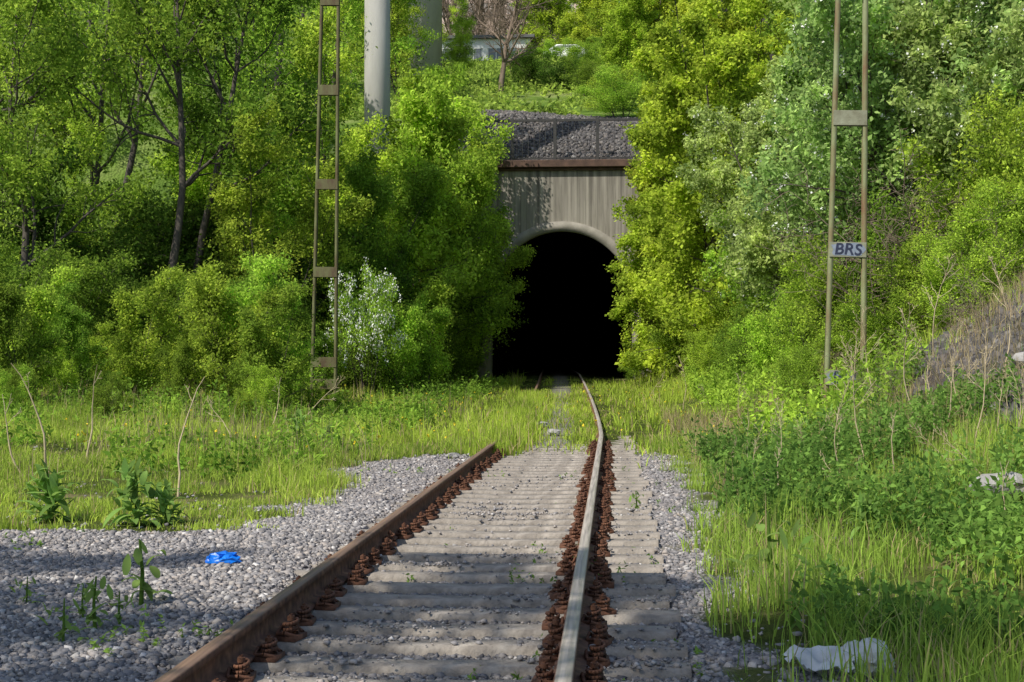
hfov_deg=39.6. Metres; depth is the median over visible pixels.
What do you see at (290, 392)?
sapling
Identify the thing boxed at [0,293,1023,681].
ground
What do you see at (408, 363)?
sapling
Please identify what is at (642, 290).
maple tree
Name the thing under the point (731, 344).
shrub
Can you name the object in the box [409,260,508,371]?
shrub
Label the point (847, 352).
dry stalk
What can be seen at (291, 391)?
sapling
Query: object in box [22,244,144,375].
shrub
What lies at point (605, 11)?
deciduous tree
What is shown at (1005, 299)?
dry stalk
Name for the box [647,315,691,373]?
shrub
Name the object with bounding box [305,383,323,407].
sapling
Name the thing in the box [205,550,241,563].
plastic bag
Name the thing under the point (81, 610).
leafy weed
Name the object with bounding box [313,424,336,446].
leafy weed
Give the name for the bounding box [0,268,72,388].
sapling
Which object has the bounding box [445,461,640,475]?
railway sleeper
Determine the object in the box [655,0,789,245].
maple tree
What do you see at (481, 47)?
house
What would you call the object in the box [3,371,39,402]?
shrub
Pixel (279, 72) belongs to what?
deciduous tree
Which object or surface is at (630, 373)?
shrub
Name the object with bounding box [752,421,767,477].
dry stalk
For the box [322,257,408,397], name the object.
flowering shrub
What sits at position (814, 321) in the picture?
shrub
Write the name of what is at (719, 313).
shrub
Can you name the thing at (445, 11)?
bare tree
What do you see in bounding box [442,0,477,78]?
deciduous tree
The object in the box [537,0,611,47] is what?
deciduous tree
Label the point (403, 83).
shrub
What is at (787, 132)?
bird cherry tree
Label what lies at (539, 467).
railway sleeper
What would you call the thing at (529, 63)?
shrub
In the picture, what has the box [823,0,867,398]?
lattice mast
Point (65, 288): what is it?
sapling
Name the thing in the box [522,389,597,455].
track bed grass
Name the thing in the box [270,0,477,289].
deciduous tree
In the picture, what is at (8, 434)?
dry stalk
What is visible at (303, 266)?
shrub
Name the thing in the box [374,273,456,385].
sapling
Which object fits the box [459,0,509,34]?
bare tree
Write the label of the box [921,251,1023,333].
bare shrub
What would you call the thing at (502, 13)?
bare tree
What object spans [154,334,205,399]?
sapling
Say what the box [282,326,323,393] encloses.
sapling
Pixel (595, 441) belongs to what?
railway sleeper
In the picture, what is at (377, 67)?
bridge pier
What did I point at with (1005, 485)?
dry stalk
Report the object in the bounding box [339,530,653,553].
railway sleeper
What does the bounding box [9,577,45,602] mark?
leafy weed
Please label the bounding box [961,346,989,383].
dry stalk
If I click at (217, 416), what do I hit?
dry stalk
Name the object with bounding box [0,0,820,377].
hillside
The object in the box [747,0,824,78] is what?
deciduous tree
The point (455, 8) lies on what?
bare tree
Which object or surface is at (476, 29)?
bare tree
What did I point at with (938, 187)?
shrub
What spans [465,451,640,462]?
railway sleeper
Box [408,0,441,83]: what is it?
bridge pier
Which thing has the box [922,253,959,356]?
dry stalk
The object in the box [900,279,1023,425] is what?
slope rubble
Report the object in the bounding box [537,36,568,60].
shrub
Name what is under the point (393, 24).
deciduous tree
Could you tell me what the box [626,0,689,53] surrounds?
deciduous tree
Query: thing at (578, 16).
deciduous tree
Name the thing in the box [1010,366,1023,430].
dry stalk
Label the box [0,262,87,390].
sapling
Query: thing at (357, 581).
railway sleeper
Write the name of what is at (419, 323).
sapling
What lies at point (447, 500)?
railway sleeper
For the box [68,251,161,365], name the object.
sapling
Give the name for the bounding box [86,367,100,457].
dry stalk
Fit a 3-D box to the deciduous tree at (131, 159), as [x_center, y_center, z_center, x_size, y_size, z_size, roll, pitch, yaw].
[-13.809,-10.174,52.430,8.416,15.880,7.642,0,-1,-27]
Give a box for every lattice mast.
[310,0,339,395]
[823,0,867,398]
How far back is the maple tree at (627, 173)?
52.49 m
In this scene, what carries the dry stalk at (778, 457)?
on the ground at (562, 377)
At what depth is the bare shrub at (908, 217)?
24.28 m
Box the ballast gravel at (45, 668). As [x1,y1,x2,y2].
[0,441,936,681]
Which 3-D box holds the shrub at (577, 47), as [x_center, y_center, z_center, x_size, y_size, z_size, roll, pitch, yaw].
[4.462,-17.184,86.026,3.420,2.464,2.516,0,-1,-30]
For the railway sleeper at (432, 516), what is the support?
on the ground at (562, 377)
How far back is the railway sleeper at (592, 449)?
20.09 m
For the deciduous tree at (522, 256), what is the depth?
51.02 m
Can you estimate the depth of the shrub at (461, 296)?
45.19 m
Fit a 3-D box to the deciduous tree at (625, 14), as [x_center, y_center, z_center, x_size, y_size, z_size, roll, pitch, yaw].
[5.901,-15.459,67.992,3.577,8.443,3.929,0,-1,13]
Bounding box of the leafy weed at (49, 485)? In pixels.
[16,458,81,523]
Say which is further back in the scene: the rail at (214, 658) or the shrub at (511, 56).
the shrub at (511, 56)
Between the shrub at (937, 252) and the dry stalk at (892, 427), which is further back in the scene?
the shrub at (937, 252)
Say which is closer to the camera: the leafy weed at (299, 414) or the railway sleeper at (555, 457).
the railway sleeper at (555, 457)
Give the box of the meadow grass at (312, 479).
[0,398,504,531]
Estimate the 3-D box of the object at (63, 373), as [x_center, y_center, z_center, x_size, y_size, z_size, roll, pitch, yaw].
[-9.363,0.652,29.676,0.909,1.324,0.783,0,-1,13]
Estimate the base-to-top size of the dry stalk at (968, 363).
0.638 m
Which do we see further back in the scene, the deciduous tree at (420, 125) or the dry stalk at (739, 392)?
the deciduous tree at (420, 125)
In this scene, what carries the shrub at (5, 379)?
on the ground at (562, 377)
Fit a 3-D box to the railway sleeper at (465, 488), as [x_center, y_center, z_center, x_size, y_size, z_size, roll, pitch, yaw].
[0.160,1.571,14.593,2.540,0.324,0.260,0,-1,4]
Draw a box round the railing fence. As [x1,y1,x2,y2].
[397,117,641,159]
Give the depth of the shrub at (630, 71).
63.66 m
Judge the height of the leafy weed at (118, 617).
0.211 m
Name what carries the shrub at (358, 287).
on the ground at (562, 377)
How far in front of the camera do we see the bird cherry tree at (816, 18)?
25.96 m
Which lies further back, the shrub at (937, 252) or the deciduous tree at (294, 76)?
the deciduous tree at (294, 76)
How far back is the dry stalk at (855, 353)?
20.56 m
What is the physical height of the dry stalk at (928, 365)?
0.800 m
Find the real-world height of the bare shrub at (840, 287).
3.087 m
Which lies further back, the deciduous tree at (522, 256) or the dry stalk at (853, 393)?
the deciduous tree at (522, 256)
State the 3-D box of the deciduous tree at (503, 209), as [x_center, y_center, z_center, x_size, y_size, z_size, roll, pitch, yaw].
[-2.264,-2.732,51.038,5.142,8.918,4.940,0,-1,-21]
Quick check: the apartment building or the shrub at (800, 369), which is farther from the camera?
the apartment building
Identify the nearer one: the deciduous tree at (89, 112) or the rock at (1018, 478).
the rock at (1018, 478)
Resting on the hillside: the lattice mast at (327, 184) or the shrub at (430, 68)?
the shrub at (430, 68)
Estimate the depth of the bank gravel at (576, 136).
56.71 m
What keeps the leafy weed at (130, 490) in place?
on the ground at (562, 377)
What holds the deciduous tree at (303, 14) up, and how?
on the hillside
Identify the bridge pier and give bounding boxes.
[364,0,389,173]
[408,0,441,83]
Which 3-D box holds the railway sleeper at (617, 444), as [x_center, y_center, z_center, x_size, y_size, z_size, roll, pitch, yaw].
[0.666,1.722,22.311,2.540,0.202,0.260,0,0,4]
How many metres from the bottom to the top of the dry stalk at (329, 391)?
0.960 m
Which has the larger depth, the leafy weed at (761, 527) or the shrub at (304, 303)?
the shrub at (304, 303)
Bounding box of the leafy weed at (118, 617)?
[97,591,133,626]
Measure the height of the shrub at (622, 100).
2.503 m
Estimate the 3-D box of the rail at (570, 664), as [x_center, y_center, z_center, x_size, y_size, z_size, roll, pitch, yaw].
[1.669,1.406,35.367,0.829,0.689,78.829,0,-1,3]
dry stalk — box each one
[2,393,22,476]
[11,363,48,473]
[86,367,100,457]
[177,377,204,496]
[205,396,232,441]
[272,377,280,423]
[312,375,343,409]
[675,356,685,408]
[736,371,747,418]
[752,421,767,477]
[768,397,786,452]
[774,401,785,433]
[775,440,782,484]
[830,379,856,478]
[836,335,853,387]
[839,329,863,393]
[842,346,874,463]
[853,305,884,389]
[889,412,896,470]
[896,302,923,412]
[904,321,941,384]
[911,423,953,469]
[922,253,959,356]
[923,358,933,402]
[935,428,980,474]
[942,356,953,421]
[946,316,964,370]
[949,351,961,407]
[960,327,998,442]
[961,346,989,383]
[966,350,976,390]
[983,256,1014,371]
[989,379,1002,435]
[999,384,1008,441]
[1000,461,1011,525]
[1001,361,1023,425]
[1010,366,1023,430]
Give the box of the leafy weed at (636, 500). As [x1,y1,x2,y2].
[629,491,643,508]
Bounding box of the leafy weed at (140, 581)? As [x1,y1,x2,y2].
[108,539,171,605]
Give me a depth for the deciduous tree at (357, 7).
53.39 m
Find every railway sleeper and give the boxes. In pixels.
[156,653,648,681]
[166,635,691,680]
[208,613,687,659]
[233,602,676,640]
[250,588,680,625]
[265,575,669,609]
[286,563,675,596]
[293,554,665,584]
[309,547,662,572]
[322,537,663,563]
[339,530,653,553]
[351,522,657,546]
[360,518,659,538]
[362,511,655,531]
[375,506,656,525]
[387,500,651,518]
[392,495,650,513]
[395,492,651,510]
[401,486,647,503]
[406,482,647,499]
[418,479,651,496]
[426,475,641,490]
[434,467,643,479]
[434,471,648,484]
[442,463,638,476]
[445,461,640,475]
[450,459,641,472]
[459,455,640,466]
[464,473,645,488]
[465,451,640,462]
[467,448,638,459]
[471,448,639,459]
[482,457,637,468]
[515,444,633,454]
[515,446,634,455]
[522,443,634,452]
[529,439,634,447]
[529,440,634,449]
[575,444,634,445]
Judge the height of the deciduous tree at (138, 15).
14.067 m
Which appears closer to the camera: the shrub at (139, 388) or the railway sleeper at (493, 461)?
the railway sleeper at (493, 461)
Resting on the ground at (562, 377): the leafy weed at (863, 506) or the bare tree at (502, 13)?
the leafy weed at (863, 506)
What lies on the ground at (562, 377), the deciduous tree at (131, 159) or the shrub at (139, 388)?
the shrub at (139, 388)
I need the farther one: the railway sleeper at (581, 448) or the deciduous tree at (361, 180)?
the deciduous tree at (361, 180)
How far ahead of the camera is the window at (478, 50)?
116.71 m
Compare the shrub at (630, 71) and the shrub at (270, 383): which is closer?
the shrub at (270, 383)
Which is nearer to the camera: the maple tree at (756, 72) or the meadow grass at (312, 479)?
the meadow grass at (312, 479)
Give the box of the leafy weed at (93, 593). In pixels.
[65,576,121,632]
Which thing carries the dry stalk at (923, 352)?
on the ground at (562, 377)
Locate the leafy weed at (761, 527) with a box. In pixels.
[726,511,815,582]
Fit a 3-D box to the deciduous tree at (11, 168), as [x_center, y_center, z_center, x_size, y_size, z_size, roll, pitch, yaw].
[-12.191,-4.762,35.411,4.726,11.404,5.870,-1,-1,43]
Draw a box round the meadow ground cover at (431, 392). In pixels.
[0,367,509,481]
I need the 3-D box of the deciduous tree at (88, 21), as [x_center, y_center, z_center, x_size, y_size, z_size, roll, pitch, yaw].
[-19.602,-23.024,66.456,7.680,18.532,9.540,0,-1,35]
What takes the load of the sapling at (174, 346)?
on the ground at (562, 377)
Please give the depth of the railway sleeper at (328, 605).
7.65 m
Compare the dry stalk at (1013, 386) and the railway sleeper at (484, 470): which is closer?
the dry stalk at (1013, 386)
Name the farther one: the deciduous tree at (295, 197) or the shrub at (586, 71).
the shrub at (586, 71)
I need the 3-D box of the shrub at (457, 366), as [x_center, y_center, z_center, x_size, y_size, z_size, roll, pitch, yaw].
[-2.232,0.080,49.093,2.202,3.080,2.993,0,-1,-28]
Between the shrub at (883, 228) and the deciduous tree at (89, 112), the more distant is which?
the deciduous tree at (89, 112)
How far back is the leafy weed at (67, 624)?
6.75 m
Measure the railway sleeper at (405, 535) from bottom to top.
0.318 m
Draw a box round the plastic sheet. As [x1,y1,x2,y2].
[782,645,854,672]
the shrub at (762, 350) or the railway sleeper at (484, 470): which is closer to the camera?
the railway sleeper at (484, 470)
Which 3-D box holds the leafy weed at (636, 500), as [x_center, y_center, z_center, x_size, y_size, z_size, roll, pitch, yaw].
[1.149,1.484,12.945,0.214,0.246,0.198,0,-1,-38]
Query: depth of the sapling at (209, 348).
28.25 m
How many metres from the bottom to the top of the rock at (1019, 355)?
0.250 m
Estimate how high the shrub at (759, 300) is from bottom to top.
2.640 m
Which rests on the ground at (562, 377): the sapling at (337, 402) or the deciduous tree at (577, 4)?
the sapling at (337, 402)
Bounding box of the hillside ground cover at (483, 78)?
[271,54,656,120]
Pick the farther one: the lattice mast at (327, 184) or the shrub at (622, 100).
the shrub at (622, 100)
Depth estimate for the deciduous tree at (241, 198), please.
37.76 m
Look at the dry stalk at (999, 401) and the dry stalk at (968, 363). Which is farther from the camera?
the dry stalk at (968, 363)
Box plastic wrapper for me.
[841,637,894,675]
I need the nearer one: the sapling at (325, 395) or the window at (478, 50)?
the sapling at (325, 395)
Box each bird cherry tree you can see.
[672,51,858,330]
[694,148,793,320]
[731,0,1023,261]
[753,31,943,284]
[769,0,984,202]
[856,0,1023,235]
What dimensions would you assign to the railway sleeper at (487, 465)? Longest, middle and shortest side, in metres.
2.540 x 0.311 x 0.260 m
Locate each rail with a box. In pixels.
[154,369,543,681]
[551,369,605,681]
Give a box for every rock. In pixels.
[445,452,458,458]
[547,429,561,435]
[973,472,1023,497]
[1011,352,1023,367]
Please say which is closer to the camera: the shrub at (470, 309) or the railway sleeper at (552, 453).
the railway sleeper at (552, 453)
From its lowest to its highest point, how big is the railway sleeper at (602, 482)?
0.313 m
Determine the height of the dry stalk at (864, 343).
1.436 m
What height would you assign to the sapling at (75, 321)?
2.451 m
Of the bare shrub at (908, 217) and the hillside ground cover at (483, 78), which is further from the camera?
the hillside ground cover at (483, 78)
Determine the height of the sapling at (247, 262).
3.685 m
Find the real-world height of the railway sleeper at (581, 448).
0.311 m
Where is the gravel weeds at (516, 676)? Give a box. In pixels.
[5,464,720,679]
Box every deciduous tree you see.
[0,0,130,154]
[0,0,158,293]
[1,0,202,236]
[6,0,308,336]
[27,115,147,276]
[37,0,226,231]
[86,3,94,32]
[123,0,390,255]
[132,0,357,379]
[146,131,302,273]
[199,95,377,338]
[227,0,423,236]
[234,121,310,256]
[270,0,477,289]
[274,28,284,89]
[299,6,304,32]
[316,144,452,379]
[319,109,479,309]
[328,0,440,74]
[329,56,485,313]
[351,0,431,102]
[398,125,507,307]
[400,99,517,292]
[404,253,482,375]
[416,138,520,347]
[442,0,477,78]
[449,149,514,379]
[453,206,537,377]
[506,0,571,46]
[509,0,584,58]
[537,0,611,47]
[555,0,619,47]
[582,0,641,60]
[598,0,666,93]
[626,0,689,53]
[658,0,750,47]
[732,0,794,28]
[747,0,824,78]
[762,14,773,61]
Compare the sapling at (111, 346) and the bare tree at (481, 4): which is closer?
the sapling at (111, 346)
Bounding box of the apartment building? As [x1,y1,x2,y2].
[442,0,600,39]
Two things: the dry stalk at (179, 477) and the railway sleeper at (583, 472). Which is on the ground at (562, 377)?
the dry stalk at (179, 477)
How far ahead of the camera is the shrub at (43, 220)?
37.26 m
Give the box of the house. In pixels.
[442,34,537,60]
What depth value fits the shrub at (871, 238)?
25.16 m
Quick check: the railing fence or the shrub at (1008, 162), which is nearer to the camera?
the shrub at (1008, 162)
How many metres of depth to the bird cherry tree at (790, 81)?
29.49 m
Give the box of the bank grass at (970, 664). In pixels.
[642,269,1023,681]
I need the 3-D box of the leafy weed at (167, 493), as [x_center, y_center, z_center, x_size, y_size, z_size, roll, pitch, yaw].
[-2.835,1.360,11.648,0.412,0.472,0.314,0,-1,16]
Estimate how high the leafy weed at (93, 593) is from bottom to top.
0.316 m
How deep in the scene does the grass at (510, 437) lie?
23.17 m
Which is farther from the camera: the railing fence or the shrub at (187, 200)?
the railing fence
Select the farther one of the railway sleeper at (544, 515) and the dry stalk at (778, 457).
the dry stalk at (778, 457)
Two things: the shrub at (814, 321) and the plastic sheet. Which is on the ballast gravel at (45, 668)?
the plastic sheet
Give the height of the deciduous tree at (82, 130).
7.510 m
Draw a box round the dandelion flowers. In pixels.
[4,381,761,447]
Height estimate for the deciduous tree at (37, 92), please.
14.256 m
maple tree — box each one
[604,145,674,378]
[611,36,723,381]
[621,145,662,368]
[628,0,772,363]
[652,0,811,315]
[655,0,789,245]
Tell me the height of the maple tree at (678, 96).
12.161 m
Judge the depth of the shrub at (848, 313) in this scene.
22.44 m
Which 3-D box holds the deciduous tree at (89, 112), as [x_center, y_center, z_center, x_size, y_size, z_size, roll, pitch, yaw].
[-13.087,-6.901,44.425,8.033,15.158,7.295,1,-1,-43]
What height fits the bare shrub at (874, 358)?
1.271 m
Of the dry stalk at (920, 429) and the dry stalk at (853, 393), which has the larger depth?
the dry stalk at (853, 393)
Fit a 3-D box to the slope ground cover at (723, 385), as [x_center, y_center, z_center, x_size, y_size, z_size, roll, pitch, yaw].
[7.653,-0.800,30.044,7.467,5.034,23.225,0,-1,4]
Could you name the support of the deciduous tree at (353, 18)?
on the hillside
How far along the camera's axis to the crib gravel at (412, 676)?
6.74 m
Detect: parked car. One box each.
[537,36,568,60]
[544,44,587,59]
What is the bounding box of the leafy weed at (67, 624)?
[35,598,94,641]
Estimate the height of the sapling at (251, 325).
2.858 m
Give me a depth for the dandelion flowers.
24.54 m
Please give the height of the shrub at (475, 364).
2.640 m
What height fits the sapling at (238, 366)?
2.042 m
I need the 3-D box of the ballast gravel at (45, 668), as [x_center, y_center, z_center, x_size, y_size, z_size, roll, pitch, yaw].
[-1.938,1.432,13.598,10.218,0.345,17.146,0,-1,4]
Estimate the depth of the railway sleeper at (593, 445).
20.95 m
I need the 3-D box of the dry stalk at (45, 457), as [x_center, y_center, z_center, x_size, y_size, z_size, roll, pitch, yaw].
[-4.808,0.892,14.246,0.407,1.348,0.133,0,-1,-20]
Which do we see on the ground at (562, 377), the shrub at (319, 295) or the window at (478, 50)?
the shrub at (319, 295)
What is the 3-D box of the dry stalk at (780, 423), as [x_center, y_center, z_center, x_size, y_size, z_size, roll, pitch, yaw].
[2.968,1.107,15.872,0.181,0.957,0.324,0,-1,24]
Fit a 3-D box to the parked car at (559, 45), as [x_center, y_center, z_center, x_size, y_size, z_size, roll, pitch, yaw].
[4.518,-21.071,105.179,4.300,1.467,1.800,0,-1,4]
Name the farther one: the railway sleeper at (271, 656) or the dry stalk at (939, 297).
the dry stalk at (939, 297)
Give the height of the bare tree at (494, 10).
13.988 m
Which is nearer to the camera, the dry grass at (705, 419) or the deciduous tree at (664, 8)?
the dry grass at (705, 419)
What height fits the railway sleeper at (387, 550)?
0.315 m
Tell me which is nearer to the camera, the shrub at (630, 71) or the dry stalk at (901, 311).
the dry stalk at (901, 311)
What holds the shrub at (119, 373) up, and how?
on the ground at (562, 377)
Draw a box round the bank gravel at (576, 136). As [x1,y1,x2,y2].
[454,109,645,159]
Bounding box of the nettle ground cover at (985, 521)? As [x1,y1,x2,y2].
[679,345,1023,659]
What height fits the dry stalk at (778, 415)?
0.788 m
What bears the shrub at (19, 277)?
on the ground at (562, 377)
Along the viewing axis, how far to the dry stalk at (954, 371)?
15.91 m
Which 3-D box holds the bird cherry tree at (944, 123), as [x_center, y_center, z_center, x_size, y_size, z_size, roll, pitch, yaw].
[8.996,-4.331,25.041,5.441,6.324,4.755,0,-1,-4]
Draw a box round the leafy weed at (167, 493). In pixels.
[137,478,189,525]
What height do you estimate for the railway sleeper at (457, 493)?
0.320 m
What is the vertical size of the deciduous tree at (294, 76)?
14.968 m
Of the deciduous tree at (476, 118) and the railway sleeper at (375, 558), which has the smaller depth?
the railway sleeper at (375, 558)
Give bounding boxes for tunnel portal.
[445,159,651,379]
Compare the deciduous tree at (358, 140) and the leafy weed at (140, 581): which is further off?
the deciduous tree at (358, 140)
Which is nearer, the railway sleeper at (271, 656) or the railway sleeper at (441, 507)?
the railway sleeper at (271, 656)
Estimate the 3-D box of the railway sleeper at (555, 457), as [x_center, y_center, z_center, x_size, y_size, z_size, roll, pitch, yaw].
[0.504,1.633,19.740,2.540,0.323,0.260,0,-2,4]
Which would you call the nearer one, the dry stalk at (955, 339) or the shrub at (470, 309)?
the dry stalk at (955, 339)
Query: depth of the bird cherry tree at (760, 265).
33.00 m
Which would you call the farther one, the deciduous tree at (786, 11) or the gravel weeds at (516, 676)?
the deciduous tree at (786, 11)
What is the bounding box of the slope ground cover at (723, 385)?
[681,239,1023,447]
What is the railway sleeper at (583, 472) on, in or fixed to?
on the ballast gravel at (45, 668)
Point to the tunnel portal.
(565, 223)
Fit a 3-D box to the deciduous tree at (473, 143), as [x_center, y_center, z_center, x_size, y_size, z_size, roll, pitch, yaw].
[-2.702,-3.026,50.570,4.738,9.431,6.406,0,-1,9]
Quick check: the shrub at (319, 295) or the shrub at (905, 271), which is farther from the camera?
the shrub at (319, 295)
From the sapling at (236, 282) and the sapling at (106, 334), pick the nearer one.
the sapling at (106, 334)
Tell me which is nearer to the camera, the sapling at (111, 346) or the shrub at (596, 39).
the sapling at (111, 346)
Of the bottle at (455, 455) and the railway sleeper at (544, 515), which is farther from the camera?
the bottle at (455, 455)
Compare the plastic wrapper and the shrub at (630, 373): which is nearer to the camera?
the plastic wrapper
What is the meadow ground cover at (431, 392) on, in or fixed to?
on the ground at (562, 377)
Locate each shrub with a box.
[0,132,108,282]
[0,233,71,362]
[0,363,37,413]
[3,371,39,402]
[6,362,39,403]
[17,176,206,286]
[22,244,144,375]
[80,370,139,418]
[92,186,221,345]
[92,265,189,376]
[96,370,121,396]
[109,351,163,399]
[135,173,270,281]
[146,265,226,384]
[195,256,321,374]
[231,386,268,420]
[241,225,362,380]
[241,362,293,417]
[269,212,348,370]
[299,269,393,382]
[316,296,411,389]
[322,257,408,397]
[339,261,420,383]
[388,287,475,381]
[395,76,450,104]
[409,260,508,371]
[409,349,451,386]
[415,62,468,96]
[440,301,481,382]
[447,331,491,377]
[506,41,547,88]
[506,50,528,72]
[525,51,584,88]
[558,36,605,69]
[561,54,600,95]
[572,60,650,116]
[580,34,606,57]
[582,65,636,110]
[617,351,645,379]
[641,317,678,371]
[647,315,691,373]
[677,328,726,382]
[690,285,737,341]
[708,303,773,374]
[725,287,814,373]
[733,283,800,333]
[742,385,815,421]
[747,243,844,355]
[757,186,974,321]
[762,122,1023,304]
[771,342,823,406]
[783,230,916,364]
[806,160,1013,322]
[810,283,912,373]
[816,326,942,392]
[838,183,951,319]
[855,340,960,403]
[871,230,983,347]
[896,130,1023,271]
[905,226,1022,330]
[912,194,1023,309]
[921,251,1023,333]
[928,173,1023,307]
[941,76,1023,275]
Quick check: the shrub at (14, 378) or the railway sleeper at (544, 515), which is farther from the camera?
the shrub at (14, 378)
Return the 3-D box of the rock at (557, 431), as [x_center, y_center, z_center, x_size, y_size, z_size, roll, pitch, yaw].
[0.711,1.543,24.003,0.261,0.133,0.298,0,-1,-24]
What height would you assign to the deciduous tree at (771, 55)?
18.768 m
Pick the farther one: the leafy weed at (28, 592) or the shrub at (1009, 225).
the shrub at (1009, 225)
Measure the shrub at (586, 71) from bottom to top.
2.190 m
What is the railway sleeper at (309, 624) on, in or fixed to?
on the ballast gravel at (45, 668)
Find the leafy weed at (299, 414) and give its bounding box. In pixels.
[281,408,317,444]
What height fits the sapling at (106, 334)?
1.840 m
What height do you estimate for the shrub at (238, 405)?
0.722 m
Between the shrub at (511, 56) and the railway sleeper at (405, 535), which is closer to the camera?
the railway sleeper at (405, 535)
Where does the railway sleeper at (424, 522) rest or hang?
on the ballast gravel at (45, 668)
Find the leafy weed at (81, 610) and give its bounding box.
[65,584,93,619]
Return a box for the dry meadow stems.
[10,372,485,487]
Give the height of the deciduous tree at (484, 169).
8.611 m
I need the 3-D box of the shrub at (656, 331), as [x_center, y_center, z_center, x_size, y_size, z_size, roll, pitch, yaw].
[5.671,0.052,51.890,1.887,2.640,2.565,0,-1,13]
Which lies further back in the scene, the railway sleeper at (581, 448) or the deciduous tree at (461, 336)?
the deciduous tree at (461, 336)
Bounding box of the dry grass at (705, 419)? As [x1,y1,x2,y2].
[649,263,1023,556]
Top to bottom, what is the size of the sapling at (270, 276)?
3.521 m
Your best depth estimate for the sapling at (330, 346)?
35.69 m
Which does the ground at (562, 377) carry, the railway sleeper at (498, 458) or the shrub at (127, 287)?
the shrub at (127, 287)
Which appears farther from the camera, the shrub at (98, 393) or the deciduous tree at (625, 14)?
the deciduous tree at (625, 14)
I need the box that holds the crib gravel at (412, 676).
[166,447,691,681]
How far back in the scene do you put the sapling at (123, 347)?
30.16 m
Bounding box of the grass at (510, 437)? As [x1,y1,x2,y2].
[456,385,557,457]
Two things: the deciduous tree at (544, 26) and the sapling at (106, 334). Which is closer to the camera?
the sapling at (106, 334)
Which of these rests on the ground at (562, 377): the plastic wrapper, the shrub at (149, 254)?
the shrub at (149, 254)
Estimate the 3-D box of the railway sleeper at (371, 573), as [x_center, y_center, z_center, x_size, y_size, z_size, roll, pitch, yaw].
[-0.303,1.514,9.025,2.540,0.318,0.260,0,-1,4]
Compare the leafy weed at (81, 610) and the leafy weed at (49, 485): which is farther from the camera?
the leafy weed at (49, 485)
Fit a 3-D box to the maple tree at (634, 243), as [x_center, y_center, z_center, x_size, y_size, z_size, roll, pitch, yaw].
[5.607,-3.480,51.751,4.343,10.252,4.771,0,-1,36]
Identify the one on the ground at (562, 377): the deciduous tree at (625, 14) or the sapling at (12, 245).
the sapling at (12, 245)
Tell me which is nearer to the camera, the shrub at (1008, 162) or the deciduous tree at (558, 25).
the shrub at (1008, 162)
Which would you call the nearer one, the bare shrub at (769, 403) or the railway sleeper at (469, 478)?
the railway sleeper at (469, 478)
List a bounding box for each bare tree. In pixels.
[442,0,478,34]
[442,0,484,34]
[443,0,500,34]
[452,0,522,34]
[456,0,510,34]
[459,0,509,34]
[460,0,561,92]
[477,0,531,34]
[478,0,546,34]
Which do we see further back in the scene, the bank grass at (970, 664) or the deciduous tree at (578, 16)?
the deciduous tree at (578, 16)
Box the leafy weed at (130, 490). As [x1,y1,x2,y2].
[100,457,166,527]
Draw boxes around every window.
[466,48,481,60]
[487,47,503,59]
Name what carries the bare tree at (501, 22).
on the hillside
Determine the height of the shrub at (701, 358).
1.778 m
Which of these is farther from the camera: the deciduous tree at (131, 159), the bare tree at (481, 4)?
the bare tree at (481, 4)
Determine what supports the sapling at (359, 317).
on the ground at (562, 377)
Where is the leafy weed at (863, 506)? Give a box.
[847,491,884,539]
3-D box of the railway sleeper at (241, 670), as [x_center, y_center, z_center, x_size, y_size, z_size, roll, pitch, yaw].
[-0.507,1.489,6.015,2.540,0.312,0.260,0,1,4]
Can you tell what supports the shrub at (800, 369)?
on the ground at (562, 377)
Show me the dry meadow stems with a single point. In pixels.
(191, 431)
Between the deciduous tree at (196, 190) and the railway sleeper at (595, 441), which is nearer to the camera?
the railway sleeper at (595, 441)
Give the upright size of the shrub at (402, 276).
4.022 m
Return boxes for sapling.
[0,233,79,294]
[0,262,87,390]
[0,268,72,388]
[20,278,84,375]
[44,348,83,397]
[45,291,110,391]
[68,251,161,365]
[86,320,125,382]
[102,264,188,392]
[102,327,134,375]
[131,263,225,387]
[147,279,222,385]
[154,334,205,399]
[177,255,290,402]
[193,250,307,398]
[193,325,249,400]
[216,317,277,402]
[219,249,333,400]
[219,257,284,336]
[229,278,338,406]
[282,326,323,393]
[285,382,304,404]
[285,384,303,410]
[288,376,304,395]
[302,318,346,386]
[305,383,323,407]
[319,376,331,402]
[323,390,344,417]
[326,274,396,386]
[348,282,425,390]
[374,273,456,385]
[390,318,428,391]
[398,287,456,388]
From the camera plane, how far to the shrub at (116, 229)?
38.81 m
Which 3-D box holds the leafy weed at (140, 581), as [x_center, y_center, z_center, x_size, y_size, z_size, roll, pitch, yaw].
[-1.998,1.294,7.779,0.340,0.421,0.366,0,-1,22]
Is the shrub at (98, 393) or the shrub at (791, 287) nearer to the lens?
the shrub at (98, 393)
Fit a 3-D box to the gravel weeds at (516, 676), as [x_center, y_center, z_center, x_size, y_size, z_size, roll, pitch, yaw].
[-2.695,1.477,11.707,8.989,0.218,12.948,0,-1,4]
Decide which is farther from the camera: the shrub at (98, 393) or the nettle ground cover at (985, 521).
the shrub at (98, 393)
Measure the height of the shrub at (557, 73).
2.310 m
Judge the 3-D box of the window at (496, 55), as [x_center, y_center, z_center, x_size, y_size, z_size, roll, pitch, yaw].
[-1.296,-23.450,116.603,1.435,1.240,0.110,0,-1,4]
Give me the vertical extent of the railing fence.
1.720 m
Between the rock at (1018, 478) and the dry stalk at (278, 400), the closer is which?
the rock at (1018, 478)
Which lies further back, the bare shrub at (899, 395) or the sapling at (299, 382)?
the sapling at (299, 382)
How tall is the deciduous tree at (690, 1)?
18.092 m

